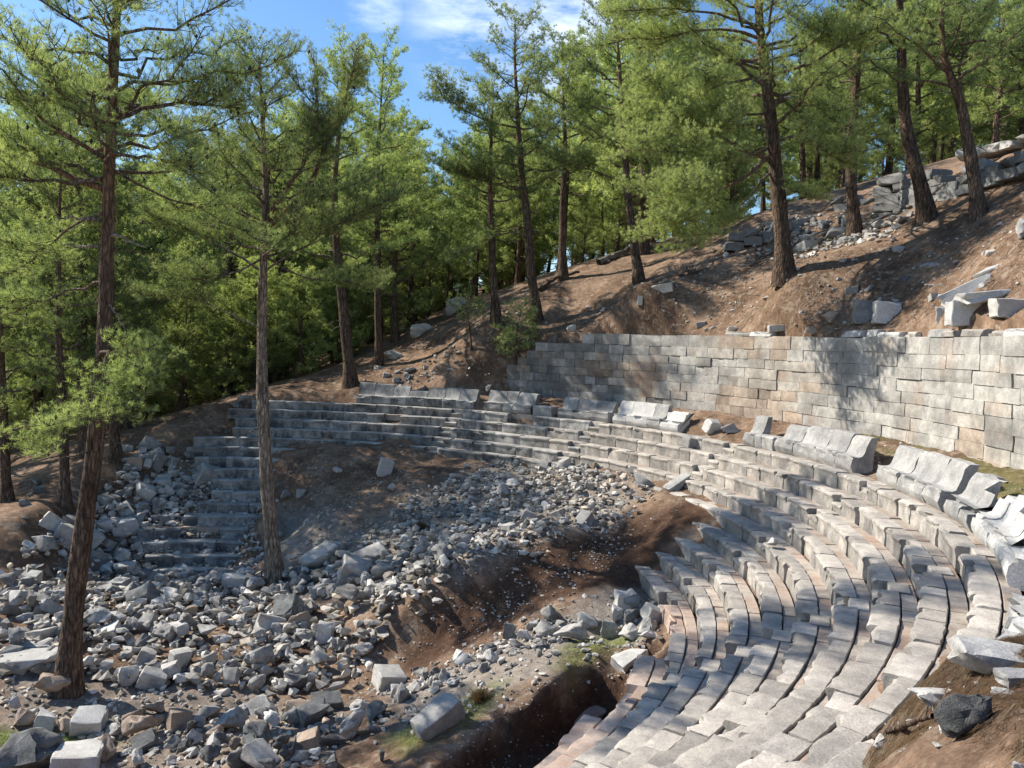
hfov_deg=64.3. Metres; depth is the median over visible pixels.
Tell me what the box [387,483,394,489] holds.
rock
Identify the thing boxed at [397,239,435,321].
pine tree
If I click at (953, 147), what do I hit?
pine tree
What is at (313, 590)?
rubble stone
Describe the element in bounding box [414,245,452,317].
pine tree
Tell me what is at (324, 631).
cut block
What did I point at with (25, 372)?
pine tree
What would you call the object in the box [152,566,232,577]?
seating row
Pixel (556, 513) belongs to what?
scree stone
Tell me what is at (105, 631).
rubble stone
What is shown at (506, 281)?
pine tree
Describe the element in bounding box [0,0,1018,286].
sky
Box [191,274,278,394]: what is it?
pine tree
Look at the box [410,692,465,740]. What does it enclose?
cut block
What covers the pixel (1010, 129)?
pine tree
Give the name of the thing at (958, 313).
cut block
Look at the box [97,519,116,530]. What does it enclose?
rubble stone
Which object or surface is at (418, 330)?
rock outcrop
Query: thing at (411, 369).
rock
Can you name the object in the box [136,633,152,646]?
rubble stone
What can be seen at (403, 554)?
rubble stone
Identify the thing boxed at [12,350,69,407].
pine tree
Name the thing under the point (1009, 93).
pine tree
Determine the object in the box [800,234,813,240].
scree stone
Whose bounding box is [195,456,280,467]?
seating row
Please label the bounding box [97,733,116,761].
rubble stone
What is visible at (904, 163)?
pine tree
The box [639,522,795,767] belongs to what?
seating row
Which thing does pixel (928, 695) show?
cut block
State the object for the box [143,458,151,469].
rubble stone
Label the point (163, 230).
pine tree
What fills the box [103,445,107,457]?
cut block
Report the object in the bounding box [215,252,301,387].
pine tree
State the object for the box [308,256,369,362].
pine tree
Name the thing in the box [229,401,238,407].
boulder
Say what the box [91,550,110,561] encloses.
rubble stone
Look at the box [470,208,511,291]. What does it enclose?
pine tree
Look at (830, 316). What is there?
cut block
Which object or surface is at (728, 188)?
pine tree
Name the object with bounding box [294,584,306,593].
rubble stone
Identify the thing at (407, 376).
scree stone
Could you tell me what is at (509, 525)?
scree stone
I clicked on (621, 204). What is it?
pine tree
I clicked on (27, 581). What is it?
rubble stone
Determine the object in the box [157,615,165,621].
rubble stone
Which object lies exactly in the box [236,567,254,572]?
rubble stone
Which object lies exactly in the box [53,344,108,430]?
pine tree
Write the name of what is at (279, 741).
boulder
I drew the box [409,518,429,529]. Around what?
dry bush
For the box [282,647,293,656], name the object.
rubble stone
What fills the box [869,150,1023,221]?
old stone wall
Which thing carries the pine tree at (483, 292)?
on the ground at (560, 706)
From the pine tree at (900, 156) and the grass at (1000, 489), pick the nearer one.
the grass at (1000, 489)
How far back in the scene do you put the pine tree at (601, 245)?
65.72 m
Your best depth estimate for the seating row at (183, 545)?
33.47 m
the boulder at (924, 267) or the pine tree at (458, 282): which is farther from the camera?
the pine tree at (458, 282)
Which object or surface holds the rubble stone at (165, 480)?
on the ground at (560, 706)
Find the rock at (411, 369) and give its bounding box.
[404,367,416,372]
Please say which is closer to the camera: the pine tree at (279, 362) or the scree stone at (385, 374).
the scree stone at (385, 374)
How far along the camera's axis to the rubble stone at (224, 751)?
17.96 m
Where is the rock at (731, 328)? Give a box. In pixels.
[727,326,737,331]
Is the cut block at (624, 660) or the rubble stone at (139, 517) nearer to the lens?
the cut block at (624, 660)
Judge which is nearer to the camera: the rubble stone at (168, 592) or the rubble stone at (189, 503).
the rubble stone at (168, 592)
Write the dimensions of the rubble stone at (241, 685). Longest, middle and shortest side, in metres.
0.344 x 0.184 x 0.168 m
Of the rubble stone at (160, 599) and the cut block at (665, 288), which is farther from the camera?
the cut block at (665, 288)
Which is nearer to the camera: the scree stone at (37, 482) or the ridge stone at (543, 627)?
the ridge stone at (543, 627)
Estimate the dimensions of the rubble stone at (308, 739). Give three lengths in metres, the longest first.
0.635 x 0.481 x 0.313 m
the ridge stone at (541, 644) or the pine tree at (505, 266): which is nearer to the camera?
the ridge stone at (541, 644)
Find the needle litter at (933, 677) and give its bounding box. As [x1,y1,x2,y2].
[860,633,1023,767]
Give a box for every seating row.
[138,525,249,539]
[143,538,243,553]
[145,552,240,566]
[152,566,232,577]
[184,513,260,525]
[186,446,294,457]
[193,436,833,767]
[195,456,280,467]
[197,501,261,513]
[211,478,259,489]
[211,490,260,501]
[215,467,275,478]
[228,408,967,767]
[233,427,872,767]
[235,418,918,767]
[252,400,1021,767]
[534,714,603,767]
[544,654,665,767]
[567,565,697,767]
[585,552,728,767]
[616,537,760,767]
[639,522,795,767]
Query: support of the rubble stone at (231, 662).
on the ground at (560, 706)
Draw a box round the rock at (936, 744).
[931,741,941,747]
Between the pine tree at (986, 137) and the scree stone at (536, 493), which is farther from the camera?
the pine tree at (986, 137)
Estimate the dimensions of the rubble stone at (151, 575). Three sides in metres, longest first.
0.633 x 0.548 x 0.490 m
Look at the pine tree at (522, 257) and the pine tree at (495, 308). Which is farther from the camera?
the pine tree at (522, 257)
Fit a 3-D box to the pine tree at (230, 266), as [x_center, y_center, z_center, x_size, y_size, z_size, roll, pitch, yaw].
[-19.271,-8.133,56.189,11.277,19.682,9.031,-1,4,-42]
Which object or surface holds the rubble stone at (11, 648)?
on the cut block at (29, 659)
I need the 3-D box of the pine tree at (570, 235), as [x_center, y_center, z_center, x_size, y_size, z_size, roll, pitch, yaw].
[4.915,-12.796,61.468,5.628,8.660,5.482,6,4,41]
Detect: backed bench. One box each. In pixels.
[356,382,479,409]
[484,390,539,414]
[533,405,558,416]
[558,397,618,422]
[612,400,693,432]
[742,415,781,450]
[774,424,879,473]
[876,445,980,511]
[943,472,1008,531]
[971,495,1023,590]
[995,592,1023,639]
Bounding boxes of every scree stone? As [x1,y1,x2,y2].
[18,499,31,506]
[32,479,40,485]
[32,485,45,493]
[121,444,132,451]
[172,477,182,482]
[373,365,383,369]
[382,372,389,377]
[392,377,399,382]
[403,373,410,379]
[460,515,467,520]
[462,481,477,491]
[468,489,477,493]
[470,471,480,479]
[472,526,479,532]
[496,483,510,496]
[498,522,515,529]
[498,537,507,543]
[502,472,515,479]
[506,478,518,485]
[506,511,518,521]
[515,520,523,526]
[520,509,540,520]
[525,481,537,485]
[529,491,538,496]
[538,464,546,470]
[541,501,548,509]
[549,508,563,517]
[556,458,571,469]
[573,510,593,524]
[584,480,593,489]
[696,321,705,327]
[763,236,773,243]
[792,217,810,228]
[792,226,802,231]
[796,240,817,251]
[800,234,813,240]
[810,221,817,226]
[818,220,829,228]
[825,226,845,238]
[837,236,848,244]
[841,217,845,226]
[845,286,858,295]
[863,232,878,238]
[864,284,872,291]
[871,219,883,228]
[891,224,900,229]
[897,216,908,222]
[907,212,913,216]
[928,293,939,302]
[985,249,994,255]
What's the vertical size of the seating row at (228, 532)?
0.568 m
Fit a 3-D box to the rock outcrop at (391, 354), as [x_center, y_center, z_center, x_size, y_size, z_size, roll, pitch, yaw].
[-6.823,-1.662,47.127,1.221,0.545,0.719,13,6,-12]
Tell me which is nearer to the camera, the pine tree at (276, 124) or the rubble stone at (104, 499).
the rubble stone at (104, 499)
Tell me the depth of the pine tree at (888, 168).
63.51 m
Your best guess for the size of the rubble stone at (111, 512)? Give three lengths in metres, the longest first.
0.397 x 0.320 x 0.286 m
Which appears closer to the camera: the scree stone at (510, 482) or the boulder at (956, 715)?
the boulder at (956, 715)
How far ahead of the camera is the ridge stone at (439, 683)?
19.69 m
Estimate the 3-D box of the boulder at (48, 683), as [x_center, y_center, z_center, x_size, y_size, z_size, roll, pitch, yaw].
[-11.531,7.557,20.568,0.860,0.643,0.602,-10,7,-5]
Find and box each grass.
[0,729,128,745]
[390,677,510,746]
[556,636,637,667]
[876,445,1023,497]
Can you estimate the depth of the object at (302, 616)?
24.84 m
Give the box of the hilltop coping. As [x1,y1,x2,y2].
[955,134,1023,161]
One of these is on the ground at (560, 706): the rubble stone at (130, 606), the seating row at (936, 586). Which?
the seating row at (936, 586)
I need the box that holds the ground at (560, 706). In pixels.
[0,148,1023,767]
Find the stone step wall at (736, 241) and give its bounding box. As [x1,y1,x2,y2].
[724,222,792,250]
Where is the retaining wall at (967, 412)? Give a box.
[506,328,1023,469]
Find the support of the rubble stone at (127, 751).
on the ground at (560, 706)
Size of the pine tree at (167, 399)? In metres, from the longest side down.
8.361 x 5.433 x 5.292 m
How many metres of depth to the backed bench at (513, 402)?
39.45 m
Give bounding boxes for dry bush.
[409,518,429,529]
[466,682,496,704]
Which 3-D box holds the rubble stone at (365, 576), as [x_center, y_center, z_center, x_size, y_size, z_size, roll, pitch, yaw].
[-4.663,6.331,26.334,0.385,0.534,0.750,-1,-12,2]
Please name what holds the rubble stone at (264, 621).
on the ground at (560, 706)
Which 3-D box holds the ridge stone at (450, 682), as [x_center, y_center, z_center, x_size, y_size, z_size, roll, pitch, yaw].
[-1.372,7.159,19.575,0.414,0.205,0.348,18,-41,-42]
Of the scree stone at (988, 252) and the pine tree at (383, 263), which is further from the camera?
the pine tree at (383, 263)
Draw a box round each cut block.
[0,647,57,674]
[20,641,49,648]
[25,626,57,638]
[33,709,55,731]
[38,511,67,531]
[49,739,104,767]
[53,522,73,550]
[69,704,108,736]
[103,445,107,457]
[112,516,138,537]
[114,488,133,498]
[126,455,142,467]
[133,482,156,502]
[135,665,167,689]
[151,452,168,472]
[164,485,174,497]
[166,708,192,733]
[168,646,191,668]
[192,461,219,485]
[222,573,245,589]
[243,573,256,588]
[298,540,337,569]
[315,620,334,644]
[336,552,372,585]
[341,541,387,561]
[371,664,406,691]
[376,457,394,476]
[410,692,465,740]
[574,705,605,724]
[610,648,647,671]
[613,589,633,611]
[634,473,653,487]
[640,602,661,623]
[651,282,673,292]
[663,471,690,491]
[681,434,704,448]
[702,418,721,433]
[767,325,783,331]
[822,311,839,322]
[852,299,873,323]
[871,300,901,323]
[907,687,947,707]
[935,307,944,324]
[937,273,991,306]
[944,300,981,326]
[947,635,1023,675]
[953,289,1010,304]
[973,263,1000,277]
[988,298,1023,317]
[990,686,1013,696]
[993,667,1023,689]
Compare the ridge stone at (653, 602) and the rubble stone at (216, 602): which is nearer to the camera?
the ridge stone at (653, 602)
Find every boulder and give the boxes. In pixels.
[0,727,64,767]
[9,693,21,708]
[13,707,35,725]
[34,672,70,693]
[117,665,139,686]
[121,715,158,735]
[122,473,132,480]
[143,700,164,712]
[163,734,181,749]
[182,728,202,746]
[192,715,205,727]
[201,744,221,761]
[211,706,248,728]
[214,731,226,744]
[227,748,250,767]
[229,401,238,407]
[237,395,249,401]
[243,720,270,743]
[258,758,275,767]
[272,733,290,749]
[279,741,302,761]
[286,706,299,724]
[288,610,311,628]
[324,754,342,767]
[338,708,366,739]
[379,748,384,760]
[502,622,515,639]
[553,620,588,640]
[600,619,617,638]
[623,588,643,607]
[638,630,655,638]
[721,423,738,432]
[892,245,904,252]
[901,276,910,281]
[919,262,936,271]
[934,694,992,737]
[1016,218,1023,239]
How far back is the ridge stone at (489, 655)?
20.34 m
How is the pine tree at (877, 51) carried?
on the ground at (560, 706)
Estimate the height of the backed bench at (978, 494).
0.992 m
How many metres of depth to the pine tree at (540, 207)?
63.22 m
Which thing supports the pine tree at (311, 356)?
on the ground at (560, 706)
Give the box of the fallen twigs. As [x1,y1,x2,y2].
[568,188,1022,441]
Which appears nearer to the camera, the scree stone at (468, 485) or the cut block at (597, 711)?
the cut block at (597, 711)
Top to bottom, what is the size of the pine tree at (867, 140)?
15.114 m
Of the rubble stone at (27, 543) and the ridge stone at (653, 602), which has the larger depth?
the rubble stone at (27, 543)
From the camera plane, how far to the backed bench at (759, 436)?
28.79 m
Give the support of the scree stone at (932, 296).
on the ground at (560, 706)
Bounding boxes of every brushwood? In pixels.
[668,262,693,276]
[674,260,705,273]
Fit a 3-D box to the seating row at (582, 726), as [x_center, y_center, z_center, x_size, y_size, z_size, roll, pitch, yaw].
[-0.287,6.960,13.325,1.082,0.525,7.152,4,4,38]
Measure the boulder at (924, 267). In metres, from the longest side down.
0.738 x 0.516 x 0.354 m
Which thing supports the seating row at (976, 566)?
on the ground at (560, 706)
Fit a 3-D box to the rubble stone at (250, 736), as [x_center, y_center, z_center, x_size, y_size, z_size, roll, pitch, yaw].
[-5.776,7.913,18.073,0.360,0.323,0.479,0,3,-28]
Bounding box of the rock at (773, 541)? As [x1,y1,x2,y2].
[766,537,778,545]
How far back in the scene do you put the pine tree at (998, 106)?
48.45 m
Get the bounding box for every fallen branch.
[538,271,579,290]
[596,246,630,264]
[871,706,933,739]
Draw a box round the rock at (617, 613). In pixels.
[612,604,623,621]
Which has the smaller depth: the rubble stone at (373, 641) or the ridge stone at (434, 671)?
the ridge stone at (434, 671)
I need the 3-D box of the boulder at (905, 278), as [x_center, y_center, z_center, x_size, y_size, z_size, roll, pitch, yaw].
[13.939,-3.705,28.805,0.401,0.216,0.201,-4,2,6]
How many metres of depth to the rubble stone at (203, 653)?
22.92 m
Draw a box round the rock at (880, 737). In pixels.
[873,733,885,749]
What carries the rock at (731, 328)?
on the ground at (560, 706)
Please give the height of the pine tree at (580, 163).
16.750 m
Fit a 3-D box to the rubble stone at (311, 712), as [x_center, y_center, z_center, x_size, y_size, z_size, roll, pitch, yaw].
[-4.676,7.748,19.153,0.725,0.518,0.444,-12,31,-40]
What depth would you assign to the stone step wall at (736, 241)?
41.09 m
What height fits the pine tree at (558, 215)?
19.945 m
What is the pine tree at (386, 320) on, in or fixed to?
on the ground at (560, 706)
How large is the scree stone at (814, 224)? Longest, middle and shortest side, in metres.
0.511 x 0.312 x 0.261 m
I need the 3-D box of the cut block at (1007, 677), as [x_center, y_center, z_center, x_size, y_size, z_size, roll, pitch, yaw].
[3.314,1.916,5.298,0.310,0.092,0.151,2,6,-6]
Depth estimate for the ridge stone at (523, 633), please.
21.20 m
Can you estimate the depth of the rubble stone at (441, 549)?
25.68 m
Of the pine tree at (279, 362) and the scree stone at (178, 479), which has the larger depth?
the pine tree at (279, 362)
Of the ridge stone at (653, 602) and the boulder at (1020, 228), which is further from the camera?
the boulder at (1020, 228)
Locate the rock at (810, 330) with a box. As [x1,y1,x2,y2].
[804,326,815,334]
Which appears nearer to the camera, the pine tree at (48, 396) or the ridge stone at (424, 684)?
the ridge stone at (424, 684)
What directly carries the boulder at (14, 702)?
on the ground at (560, 706)
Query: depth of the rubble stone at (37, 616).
24.13 m
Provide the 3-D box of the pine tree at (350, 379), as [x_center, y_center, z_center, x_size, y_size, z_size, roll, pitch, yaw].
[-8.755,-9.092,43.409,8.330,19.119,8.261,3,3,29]
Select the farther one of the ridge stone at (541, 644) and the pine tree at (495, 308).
the pine tree at (495, 308)
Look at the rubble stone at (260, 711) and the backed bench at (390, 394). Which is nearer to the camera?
the rubble stone at (260, 711)
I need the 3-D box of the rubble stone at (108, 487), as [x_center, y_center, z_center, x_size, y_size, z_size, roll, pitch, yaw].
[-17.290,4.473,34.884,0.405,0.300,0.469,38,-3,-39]
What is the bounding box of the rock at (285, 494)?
[280,490,291,498]
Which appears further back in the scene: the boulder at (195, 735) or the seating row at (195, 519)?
the seating row at (195, 519)
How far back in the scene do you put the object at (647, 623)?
21.07 m
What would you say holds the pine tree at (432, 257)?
on the ground at (560, 706)
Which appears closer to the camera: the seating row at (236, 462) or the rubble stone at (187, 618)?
the rubble stone at (187, 618)
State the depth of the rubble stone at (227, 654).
22.91 m
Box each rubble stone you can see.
[0,572,15,586]
[0,604,20,615]
[1,645,23,653]
[8,628,24,644]
[9,590,27,605]
[10,568,24,577]
[16,612,33,620]
[20,576,34,586]
[22,540,36,550]
[23,570,42,584]
[26,589,36,607]
[26,592,50,608]
[31,535,58,551]
[33,614,44,622]
[36,584,47,591]
[40,598,63,615]
[46,645,56,650]
[51,590,64,601]
[52,584,64,588]
[54,623,61,640]
[56,573,63,580]
[58,715,70,732]
[62,514,75,524]
[83,655,94,667]
[86,607,111,623]
[87,572,97,581]
[89,556,104,571]
[91,527,105,549]
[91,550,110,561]
[93,620,121,639]
[97,493,120,510]
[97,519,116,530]
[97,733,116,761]
[99,564,111,572]
[99,629,108,636]
[100,602,108,608]
[102,538,116,548]
[103,547,111,552]
[104,483,112,492]
[104,722,120,734]
[105,561,114,569]
[105,585,120,592]
[106,577,131,585]
[108,510,115,516]
[108,611,126,622]
[113,547,130,561]
[113,560,136,576]
[114,500,134,516]
[120,748,131,756]
[122,582,139,590]
[122,709,145,719]
[125,581,160,603]
[126,603,133,615]
[127,616,138,631]
[129,728,157,753]
[130,552,142,560]
[132,748,144,765]
[133,512,146,521]
[135,646,156,668]
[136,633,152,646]
[137,568,153,579]
[138,435,161,448]
[138,447,146,452]
[138,501,148,509]
[138,612,154,630]
[143,447,163,460]
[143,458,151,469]
[143,474,153,484]
[143,571,160,581]
[148,514,158,521]
[150,595,168,607]
[152,498,167,510]
[154,625,175,642]
[154,714,164,721]
[155,474,171,486]
[155,573,167,586]
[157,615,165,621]
[158,513,170,523]
[161,660,180,678]
[163,587,180,598]
[164,456,180,466]
[164,501,178,509]
[165,581,179,588]
[166,446,174,453]
[166,755,176,760]
[167,469,180,476]
[168,620,188,636]
[169,513,175,518]
[171,481,177,491]
[175,604,184,611]
[175,673,187,682]
[176,488,190,496]
[177,737,188,751]
[178,612,197,623]
[179,584,193,589]
[181,568,193,578]
[181,736,193,744]
[182,475,193,482]
[184,500,193,507]
[186,720,198,732]
[186,747,199,757]
[195,577,212,586]
[195,590,206,599]
[197,583,211,590]
[197,624,217,634]
[198,705,220,718]
[201,650,209,659]
[201,662,215,677]
[202,591,210,598]
[202,610,211,615]
[203,549,212,553]
[206,724,223,737]
[206,731,219,744]
[209,568,225,580]
[211,595,221,607]
[213,588,221,592]
[213,668,222,682]
[216,634,231,643]
[218,612,229,625]
[221,748,228,754]
[222,649,231,660]
[223,659,237,668]
[223,667,240,684]
[226,734,233,741]
[229,736,240,749]
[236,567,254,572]
[239,681,244,689]
[239,703,247,710]
[240,738,280,767]
[242,731,257,745]
[243,645,273,663]
[245,694,274,715]
[246,577,264,589]
[247,674,264,691]
[253,612,286,633]
[254,636,266,643]
[254,705,276,717]
[264,710,279,727]
[270,622,280,635]
[271,585,280,590]
[272,593,304,622]
[275,633,290,643]
[278,663,300,674]
[278,707,284,712]
[280,708,291,723]
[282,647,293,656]
[283,672,307,689]
[283,698,309,713]
[289,750,311,761]
[293,628,315,641]
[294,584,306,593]
[295,572,311,584]
[297,695,329,727]
[297,726,320,750]
[308,747,320,755]
[309,583,323,595]
[309,645,328,664]
[310,690,343,709]
[311,568,327,580]
[314,722,322,730]
[318,733,347,746]
[322,717,329,723]
[324,706,333,714]
[324,727,330,734]
[325,563,339,569]
[326,583,338,597]
[327,637,338,651]
[328,541,341,546]
[328,572,336,579]
[334,583,358,602]
[335,717,345,723]
[346,575,358,582]
[356,642,373,655]
[361,571,374,586]
[364,586,376,598]
[369,637,377,644]
[370,561,393,579]
[375,580,387,586]
[377,601,392,612]
[388,580,401,589]
[398,550,407,558]
[400,583,414,592]
[410,555,418,562]
[414,540,428,553]
[417,535,428,540]
[431,544,448,561]
[437,553,449,567]
[442,529,453,540]
[449,533,471,543]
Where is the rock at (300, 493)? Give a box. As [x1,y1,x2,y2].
[296,489,305,498]
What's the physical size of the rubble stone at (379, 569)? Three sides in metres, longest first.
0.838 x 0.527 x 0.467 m
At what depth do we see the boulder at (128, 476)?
35.65 m
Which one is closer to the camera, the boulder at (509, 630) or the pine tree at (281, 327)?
the boulder at (509, 630)
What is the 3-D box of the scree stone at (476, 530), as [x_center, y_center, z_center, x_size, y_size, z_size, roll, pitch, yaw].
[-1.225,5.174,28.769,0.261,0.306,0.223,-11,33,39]
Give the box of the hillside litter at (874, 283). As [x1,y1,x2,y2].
[554,189,1023,451]
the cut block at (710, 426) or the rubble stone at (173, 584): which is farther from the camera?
the cut block at (710, 426)
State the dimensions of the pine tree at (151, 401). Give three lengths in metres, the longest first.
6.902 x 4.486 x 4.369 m
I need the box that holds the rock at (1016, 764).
[1012,761,1023,767]
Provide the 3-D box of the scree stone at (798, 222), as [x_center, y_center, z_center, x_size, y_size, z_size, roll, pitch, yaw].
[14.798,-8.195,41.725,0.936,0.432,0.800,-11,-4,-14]
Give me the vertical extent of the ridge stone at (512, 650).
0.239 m
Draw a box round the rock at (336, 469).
[333,467,342,472]
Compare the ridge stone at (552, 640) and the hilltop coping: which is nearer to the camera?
the ridge stone at (552, 640)
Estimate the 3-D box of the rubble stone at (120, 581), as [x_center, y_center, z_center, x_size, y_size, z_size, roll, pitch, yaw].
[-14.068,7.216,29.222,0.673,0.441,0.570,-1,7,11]
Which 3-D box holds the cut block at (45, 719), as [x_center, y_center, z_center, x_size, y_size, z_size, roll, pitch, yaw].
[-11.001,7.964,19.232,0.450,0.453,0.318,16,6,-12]
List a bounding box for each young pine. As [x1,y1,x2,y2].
[445,280,487,350]
[490,295,543,364]
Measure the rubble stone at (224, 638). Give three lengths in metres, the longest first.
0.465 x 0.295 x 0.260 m
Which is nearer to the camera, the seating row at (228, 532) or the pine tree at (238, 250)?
the seating row at (228, 532)
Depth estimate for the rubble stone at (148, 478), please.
36.18 m
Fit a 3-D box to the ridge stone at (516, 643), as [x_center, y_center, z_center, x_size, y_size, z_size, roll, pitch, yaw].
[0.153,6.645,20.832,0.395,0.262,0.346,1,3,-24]
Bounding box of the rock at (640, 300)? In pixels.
[637,295,642,304]
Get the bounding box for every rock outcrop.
[384,350,402,359]
[410,323,432,338]
[445,296,467,316]
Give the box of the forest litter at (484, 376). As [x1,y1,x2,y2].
[364,316,541,390]
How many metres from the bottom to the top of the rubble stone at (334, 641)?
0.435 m
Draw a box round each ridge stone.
[349,699,367,711]
[365,700,387,721]
[390,684,398,697]
[393,682,411,703]
[407,679,420,691]
[414,667,428,679]
[420,682,429,688]
[428,667,440,677]
[430,686,438,693]
[432,680,442,687]
[438,668,447,681]
[446,677,459,686]
[453,649,474,666]
[465,666,472,671]
[475,653,483,660]
[478,662,487,672]
[482,643,496,654]
[482,649,498,662]
[495,648,501,654]
[509,639,523,648]
[509,647,520,656]
[516,629,531,639]
[525,619,537,630]
[534,633,541,639]
[534,639,547,650]
[535,619,560,636]
[540,604,560,620]
[548,636,556,642]
[555,620,565,626]
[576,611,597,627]
[618,623,640,640]
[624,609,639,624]
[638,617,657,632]
[649,599,657,605]
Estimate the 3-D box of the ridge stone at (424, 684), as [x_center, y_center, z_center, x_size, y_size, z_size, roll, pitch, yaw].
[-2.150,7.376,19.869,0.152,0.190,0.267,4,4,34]
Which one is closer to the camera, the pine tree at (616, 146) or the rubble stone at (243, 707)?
the rubble stone at (243, 707)
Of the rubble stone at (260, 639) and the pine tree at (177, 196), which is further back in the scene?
the pine tree at (177, 196)
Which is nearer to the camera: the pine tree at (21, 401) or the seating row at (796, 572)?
the seating row at (796, 572)
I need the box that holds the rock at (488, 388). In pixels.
[485,384,492,391]
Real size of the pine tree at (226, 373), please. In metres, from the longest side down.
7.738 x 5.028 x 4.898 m
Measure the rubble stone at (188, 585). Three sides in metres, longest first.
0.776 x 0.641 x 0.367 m
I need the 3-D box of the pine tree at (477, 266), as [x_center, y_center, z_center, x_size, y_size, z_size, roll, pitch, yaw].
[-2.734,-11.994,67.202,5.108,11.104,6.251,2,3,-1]
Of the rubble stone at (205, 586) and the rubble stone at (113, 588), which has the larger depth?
the rubble stone at (205, 586)
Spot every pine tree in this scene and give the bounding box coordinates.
[0,0,314,699]
[0,31,206,459]
[0,34,229,432]
[0,103,125,447]
[0,110,141,513]
[0,187,88,502]
[0,203,40,383]
[1,167,62,368]
[2,143,178,432]
[5,317,76,447]
[5,353,32,425]
[12,186,28,223]
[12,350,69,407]
[13,372,33,417]
[28,157,163,464]
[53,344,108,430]
[87,152,201,418]
[91,363,149,428]
[117,14,409,586]
[120,161,211,381]
[124,328,148,410]
[125,328,172,422]
[128,316,186,417]
[130,286,228,411]
[135,172,220,347]
[142,372,175,415]
[146,114,301,393]
[157,126,307,369]
[162,354,207,407]
[172,345,218,403]
[175,288,243,401]
[188,334,245,397]
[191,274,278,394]
[191,278,271,397]
[211,92,359,383]
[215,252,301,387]
[218,150,290,310]
[220,310,284,386]
[222,109,346,374]
[235,133,359,341]
[242,280,308,382]
[245,277,305,383]
[253,18,431,388]
[267,261,337,375]
[267,288,316,377]
[269,247,362,371]
[304,260,367,350]
[307,143,373,259]
[308,245,372,340]
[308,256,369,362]
[312,287,357,363]
[314,90,435,345]
[324,20,433,367]
[325,126,452,342]
[326,242,386,349]
[329,114,463,324]
[345,130,430,320]
[351,263,412,340]
[353,131,471,326]
[364,284,400,338]
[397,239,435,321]
[399,286,421,315]
[405,265,450,314]
[406,142,477,297]
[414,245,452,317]
[417,0,601,324]
[426,226,467,310]
[427,208,478,308]
[432,70,552,324]
[434,134,498,296]
[434,259,470,296]
[436,103,541,298]
[436,243,468,308]
[445,135,538,292]
[450,178,507,296]
[451,220,497,294]
[455,114,541,289]
[465,260,499,293]
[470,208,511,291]
[474,179,552,284]
[479,242,523,288]
[480,124,559,283]
[496,36,634,269]
[499,206,550,281]
[504,125,556,284]
[504,228,542,277]
[510,17,626,280]
[523,200,558,268]
[526,146,571,226]
[528,0,695,287]
[535,54,632,260]
[537,198,573,274]
[538,134,580,275]
[545,165,601,264]
[553,0,750,255]
[568,205,601,262]
[569,0,899,286]
[572,27,679,247]
[573,182,626,256]
[575,205,610,260]
[583,219,611,257]
[585,18,726,221]
[596,173,637,252]
[599,197,618,253]
[612,198,637,250]
[632,101,705,242]
[648,7,748,228]
[681,40,766,224]
[688,34,785,221]
[696,166,737,227]
[703,152,756,223]
[712,113,769,213]
[715,30,789,211]
[718,160,755,212]
[741,61,797,211]
[749,15,847,199]
[751,123,798,208]
[755,131,801,202]
[757,157,798,209]
[758,39,874,200]
[775,0,966,226]
[776,47,877,187]
[782,138,837,172]
[784,47,875,191]
[789,143,833,190]
[791,0,926,236]
[800,0,910,189]
[820,108,871,190]
[822,160,844,192]
[824,40,897,148]
[828,0,954,175]
[857,83,887,182]
[857,145,868,183]
[860,0,1023,222]
[862,0,997,151]
[862,152,881,179]
[865,130,899,178]
[877,74,989,170]
[880,49,925,167]
[883,101,939,169]
[888,0,990,163]
[896,23,1012,157]
[909,64,971,156]
[910,0,980,160]
[912,1,996,158]
[919,119,947,165]
[919,119,953,163]
[922,102,993,156]
[936,0,1023,143]
[941,92,1000,145]
[960,0,1023,133]
[960,96,991,145]
[970,0,1023,136]
[980,96,1014,143]
[992,49,1021,103]
[999,91,1023,139]
[1000,118,1017,140]
[1007,120,1018,139]
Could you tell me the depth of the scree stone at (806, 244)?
37.58 m
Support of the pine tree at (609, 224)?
on the ground at (560, 706)
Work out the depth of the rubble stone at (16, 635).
22.19 m
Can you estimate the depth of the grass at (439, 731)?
17.44 m
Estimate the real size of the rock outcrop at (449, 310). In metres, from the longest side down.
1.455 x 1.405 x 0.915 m
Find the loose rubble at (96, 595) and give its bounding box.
[0,205,1023,767]
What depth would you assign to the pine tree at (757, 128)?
68.81 m
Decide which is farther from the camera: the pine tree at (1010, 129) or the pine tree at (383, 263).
the pine tree at (383, 263)
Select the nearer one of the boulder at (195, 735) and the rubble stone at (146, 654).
the boulder at (195, 735)
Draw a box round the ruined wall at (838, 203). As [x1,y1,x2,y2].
[803,194,874,218]
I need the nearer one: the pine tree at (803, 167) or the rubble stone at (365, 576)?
the rubble stone at (365, 576)
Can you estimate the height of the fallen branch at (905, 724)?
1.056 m
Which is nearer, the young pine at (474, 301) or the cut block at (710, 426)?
the cut block at (710, 426)
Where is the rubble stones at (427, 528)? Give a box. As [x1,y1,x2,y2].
[275,445,639,656]
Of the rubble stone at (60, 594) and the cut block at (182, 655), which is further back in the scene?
the rubble stone at (60, 594)
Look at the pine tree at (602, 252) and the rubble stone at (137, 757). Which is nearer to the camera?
the rubble stone at (137, 757)
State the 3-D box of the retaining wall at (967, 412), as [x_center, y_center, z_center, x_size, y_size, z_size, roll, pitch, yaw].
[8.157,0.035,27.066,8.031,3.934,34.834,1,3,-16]
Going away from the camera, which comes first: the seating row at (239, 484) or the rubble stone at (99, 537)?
the rubble stone at (99, 537)
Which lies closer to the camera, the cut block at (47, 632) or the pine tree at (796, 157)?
the cut block at (47, 632)
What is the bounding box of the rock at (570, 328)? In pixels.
[566,325,575,331]
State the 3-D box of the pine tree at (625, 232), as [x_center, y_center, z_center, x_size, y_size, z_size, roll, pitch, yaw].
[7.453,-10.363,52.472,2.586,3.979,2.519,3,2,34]

